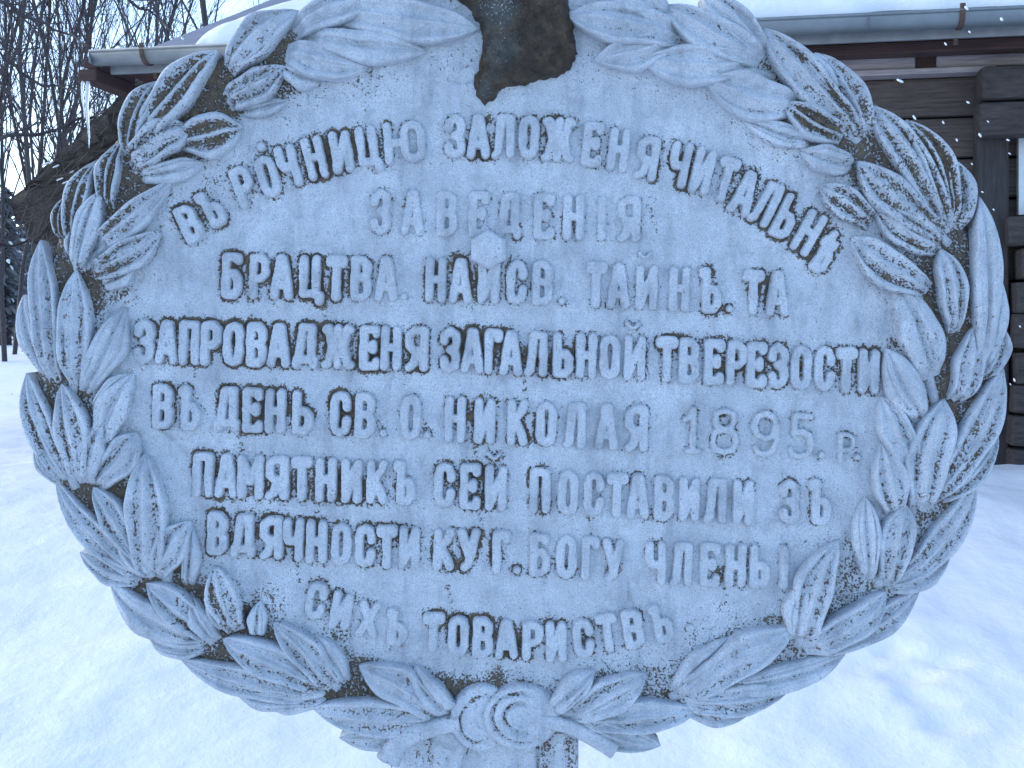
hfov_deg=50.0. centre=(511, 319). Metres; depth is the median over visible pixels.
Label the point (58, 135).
bare tree
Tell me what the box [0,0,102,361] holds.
bare tree
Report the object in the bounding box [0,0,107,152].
bare tree
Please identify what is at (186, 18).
bare tree
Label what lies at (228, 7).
sky
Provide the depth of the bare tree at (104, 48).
27.26 m
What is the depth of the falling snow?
3.51 m
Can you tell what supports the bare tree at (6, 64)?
on the snow ground
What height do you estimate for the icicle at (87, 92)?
0.538 m
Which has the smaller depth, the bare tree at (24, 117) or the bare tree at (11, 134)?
the bare tree at (11, 134)
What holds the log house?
on the snow ground
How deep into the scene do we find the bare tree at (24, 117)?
20.17 m
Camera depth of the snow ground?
3.66 m
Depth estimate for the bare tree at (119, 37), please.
28.85 m
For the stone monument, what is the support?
on the snow ground
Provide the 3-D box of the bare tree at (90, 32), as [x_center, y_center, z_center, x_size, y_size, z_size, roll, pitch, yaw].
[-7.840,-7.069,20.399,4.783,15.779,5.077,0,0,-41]
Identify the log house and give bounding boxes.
[78,0,1023,464]
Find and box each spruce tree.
[0,187,30,344]
[9,217,31,339]
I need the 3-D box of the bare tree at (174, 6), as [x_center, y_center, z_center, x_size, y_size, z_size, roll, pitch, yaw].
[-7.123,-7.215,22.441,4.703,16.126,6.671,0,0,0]
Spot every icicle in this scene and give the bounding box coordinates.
[81,67,84,117]
[85,68,89,144]
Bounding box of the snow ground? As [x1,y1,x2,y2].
[0,338,1023,767]
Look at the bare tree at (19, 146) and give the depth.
24.63 m
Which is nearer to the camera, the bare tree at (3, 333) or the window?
the window
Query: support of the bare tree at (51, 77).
on the snow ground
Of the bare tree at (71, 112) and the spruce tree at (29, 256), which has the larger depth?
the spruce tree at (29, 256)
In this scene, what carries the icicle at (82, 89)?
hanging from the log house
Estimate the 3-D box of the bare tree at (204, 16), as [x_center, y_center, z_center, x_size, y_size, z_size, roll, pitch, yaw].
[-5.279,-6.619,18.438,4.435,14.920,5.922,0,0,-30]
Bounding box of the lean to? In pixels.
[8,9,259,249]
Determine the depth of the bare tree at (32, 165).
26.18 m
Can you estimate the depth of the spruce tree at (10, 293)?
31.90 m
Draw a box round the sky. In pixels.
[0,0,268,226]
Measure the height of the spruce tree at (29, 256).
5.314 m
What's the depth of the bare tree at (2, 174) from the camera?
23.23 m
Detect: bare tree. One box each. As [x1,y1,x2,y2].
[0,0,58,280]
[0,0,78,187]
[0,0,86,132]
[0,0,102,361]
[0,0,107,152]
[0,0,109,353]
[0,0,119,150]
[0,0,129,167]
[0,0,148,256]
[0,0,154,162]
[0,0,180,174]
[0,0,197,286]
[0,2,117,351]
[4,0,167,161]
[14,0,208,129]
[20,0,217,126]
[41,0,186,136]
[60,0,253,111]
[89,0,223,78]
[105,0,265,46]
[106,0,266,47]
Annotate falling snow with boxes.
[3,6,1023,689]
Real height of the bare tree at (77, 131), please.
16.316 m
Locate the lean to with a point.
(35, 200)
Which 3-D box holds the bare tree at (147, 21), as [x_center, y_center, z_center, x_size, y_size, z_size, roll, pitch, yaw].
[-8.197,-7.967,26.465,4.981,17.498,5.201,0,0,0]
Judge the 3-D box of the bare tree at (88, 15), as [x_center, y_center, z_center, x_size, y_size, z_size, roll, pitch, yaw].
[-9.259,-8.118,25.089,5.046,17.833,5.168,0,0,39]
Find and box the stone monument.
[16,0,1012,767]
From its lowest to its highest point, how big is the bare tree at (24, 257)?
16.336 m
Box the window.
[1017,138,1023,214]

